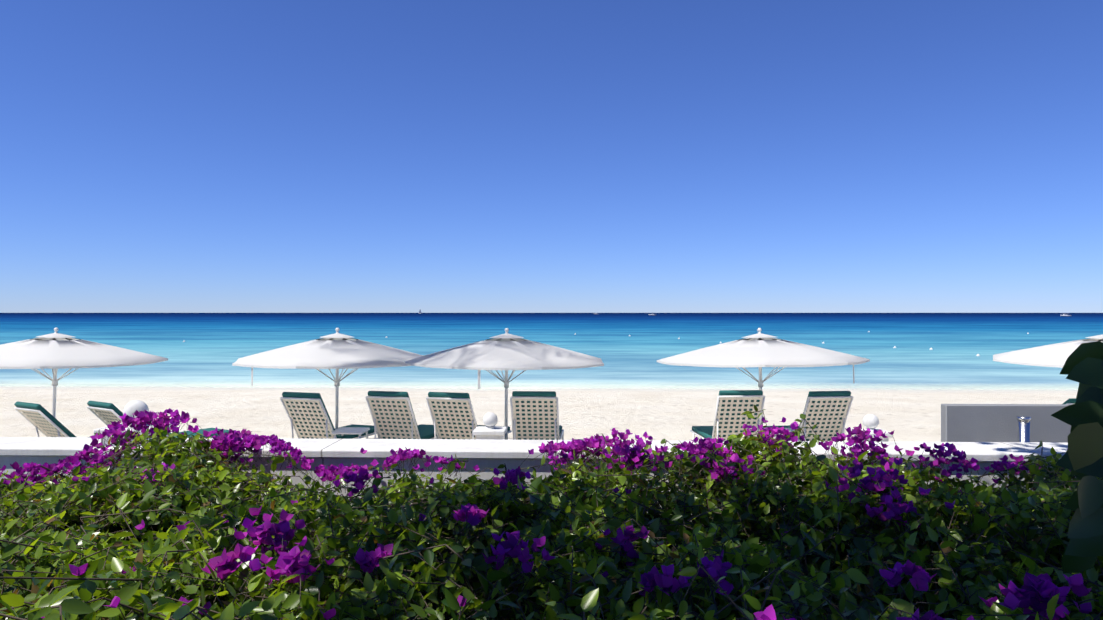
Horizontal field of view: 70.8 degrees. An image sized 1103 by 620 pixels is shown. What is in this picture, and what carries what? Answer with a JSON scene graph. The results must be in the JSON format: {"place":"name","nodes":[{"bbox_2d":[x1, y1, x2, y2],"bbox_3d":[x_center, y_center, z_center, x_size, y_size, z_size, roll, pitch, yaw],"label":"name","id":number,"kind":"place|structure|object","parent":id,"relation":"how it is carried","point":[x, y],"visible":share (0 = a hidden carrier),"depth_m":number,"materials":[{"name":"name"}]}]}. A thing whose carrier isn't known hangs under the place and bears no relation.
{"place":"outdoors","nodes":[
{"label":"outdoors","id":0,"kind":"place"},
{"bbox_2d":[0,400,1075,619],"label":"terrace wall","id":1,"kind":"structure","parent":0,"point":[488,447],"depth_m":5.33,"materials":[{"name":"concrete"}]},
{"bbox_2d":[0,385,1077,441],"bbox_3d":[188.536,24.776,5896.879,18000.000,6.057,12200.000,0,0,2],"label":"ground","id":2,"kind":"structure","parent":0,"point":[904,414],"depth_m":19.80,"materials":[{"name":"beige sand"}]},
{"bbox_2d":[14,401,75,436],"bbox_3d":[-6.274,1.689,10.704,0.648,0.991,1.806,0,0,32],"label":"lounger","id":3,"kind":"object","parent":2,"relation":"on","point":[44,420],"visible":0.31,"depth_m":10.04,"materials":[{"name":"white plastic"}]},
{"bbox_2d":[0,328,167,417],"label":"umbrella","id":4,"kind":"object","parent":2,"relation":"on","point":[55,351],"visible":0.96,"depth_m":11.11,"materials":[{"name":"white fabric"}]},
{"bbox_2d":[87,401,228,437],"bbox_3d":[-5.414,1.694,10.865,0.648,0.982,1.816,0,0,34],"label":"lounger","id":5,"kind":"object","parent":2,"relation":"on","point":[108,413],"visible":0.17,"depth_m":10.21,"materials":[{"name":"white plastic"}]},
{"bbox_2d":[232,328,422,429],"bbox_3d":[-3.191,1.374,11.536,2.814,2.222,2.814,0,0,-18],"label":"umbrella","id":6,"kind":"object","parent":2,"relation":"on","point":[337,350],"visible":0.94,"depth_m":10.73,"materials":[{"name":"white fabric"}]},
{"bbox_2d":[280,392,378,438],"bbox_3d":[-3.119,1.651,11.236,0.648,1.071,1.689,0,0,19],"label":"lounger","id":7,"kind":"object","parent":2,"relation":"on","point":[308,415],"visible":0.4,"depth_m":10.62,"materials":[{"name":"white plastic"}]},
{"bbox_2d":[332,427,369,438],"bbox_3d":[-2.786,1.922,10.780,0.432,0.524,0.432,0,0,2],"label":"table","id":8,"kind":"object","parent":2,"relation":"on","point":[342,431],"visible":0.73,"depth_m":10.68,"materials":[{"name":"white plastic"}]},
{"bbox_2d":[365,391,439,438],"bbox_3d":[-1.996,1.644,11.251,0.648,1.084,1.666,0,0,16],"label":"lounger","id":9,"kind":"object","parent":2,"relation":"on","point":[392,414],"visible":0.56,"depth_m":10.63,"materials":[{"name":"white plastic"}]},
{"bbox_2d":[426,392,511,438],"bbox_3d":[-1.151,1.647,11.176,0.648,1.078,1.677,0,0,17],"label":"lounger","id":10,"kind":"object","parent":2,"relation":"on","point":[452,415],"visible":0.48,"depth_m":10.53,"materials":[{"name":"white plastic"}]},
{"bbox_2d":[403,328,603,439],"bbox_3d":[-0.663,1.373,11.370,2.814,2.222,2.814,0,0,2],"label":"umbrella","id":11,"kind":"object","parent":2,"relation":"on","point":[506,351],"visible":1,"depth_m":10.60,"materials":[{"name":"white fabric"}]},
{"bbox_2d":[510,391,563,439],"bbox_3d":[-0.181,1.641,11.211,0.648,1.091,1.654,0,0,4],"label":"lounger","id":12,"kind":"object","parent":2,"relation":"on","point":[535,416],"visible":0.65,"depth_m":10.55,"materials":[{"name":"white plastic"}]},
{"bbox_2d":[0,405,1102,619],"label":"hedge","id":13,"kind":"object","parent":2,"relation":"on","point":[73,593],"depth_m":2.94,"materials":[{"name":"green plant"}]},
{"bbox_2d":[0,408,1091,619],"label":"flowers","id":14,"kind":"object","parent":13,"relation":"on","point":[1025,596],"visible":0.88,"depth_m":3.45,"materials":[{"name":"purple plant"}]},
{"bbox_2d":[16,417,1080,619],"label":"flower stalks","id":15,"kind":"object","parent":14,"relation":"attached to","point":[670,595],"visible":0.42,"depth_m":3.64,"materials":[{"name":"green plant"}]},
{"bbox_2d":[1051,341,1102,573],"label":"leaves","id":16,"kind":"object","parent":13,"relation":"on","point":[1081,458],"visible":1,"depth_m":1.98,"materials":[{"name":"green plant"}]},
{"bbox_2d":[690,390,764,440],"bbox_3d":[2.496,1.632,11.155,0.648,1.108,1.618,0,0,-3],"label":"lounger","id":17,"kind":"object","parent":2,"relation":"on","point":[732,406],"visible":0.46,"depth_m":10.49,"materials":[{"name":"white plastic"}]},
{"bbox_2d":[657,328,869,424],"bbox_3d":[3.092,1.374,11.449,2.814,2.222,2.814,-1,-1,-10],"label":"umbrella","id":18,"kind":"object","parent":2,"relation":"on","point":[760,350],"visible":0.96,"depth_m":10.69,"materials":[{"name":"white fabric"}]},
{"bbox_2d":[764,428,800,440],"bbox_3d":[3.187,1.922,10.739,0.432,0.524,0.432,0,0,2],"label":"table","id":19,"kind":"object","parent":2,"relation":"on","point":[790,429],"visible":0.15,"depth_m":10.69,"materials":[{"name":"white"}]},
{"bbox_2d":[763,391,852,440],"bbox_3d":[3.621,1.638,11.171,0.648,1.097,1.642,0,0,-8],"label":"lounger","id":20,"kind":"object","parent":2,"relation":"on","point":[827,412],"visible":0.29,"depth_m":10.50,"materials":[{"name":"white plastic"}]},
{"bbox_2d":[941,404,1071,442],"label":"wall","id":21,"kind":"structure","parent":2,"relation":"on","point":[999,422],"depth_m":6.33,"materials":[{"name":"concrete"}]},
{"bbox_2d":[993,335,1102,367],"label":"umbrella","id":22,"kind":"object","parent":2,"relation":"on","point":[1055,355],"visible":0.67,"depth_m":10.93,"materials":[{"name":"white fabric"}]},
{"bbox_2d":[1063,398,1075,403],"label":"lounger","id":23,"kind":"object","parent":2,"relation":"on","point":[1071,401],"visible":0.02,"depth_m":11.97,"materials":[{"name":"green fabric"}]},
{"bbox_2d":[0,313,1102,389],"bbox_3d":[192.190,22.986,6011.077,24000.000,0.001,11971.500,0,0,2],"label":"sea","id":24,"kind":"structure","parent":0,"point":[212,349],"depth_m":76.39,"materials":[{"name":"blue liquid"}]},
{"bbox_2d":[0,0,1102,312],"label":"sky","id":25,"kind":"structure","parent":0,"point":[157,156],"materials":[{"name":"blue"}]}
]}

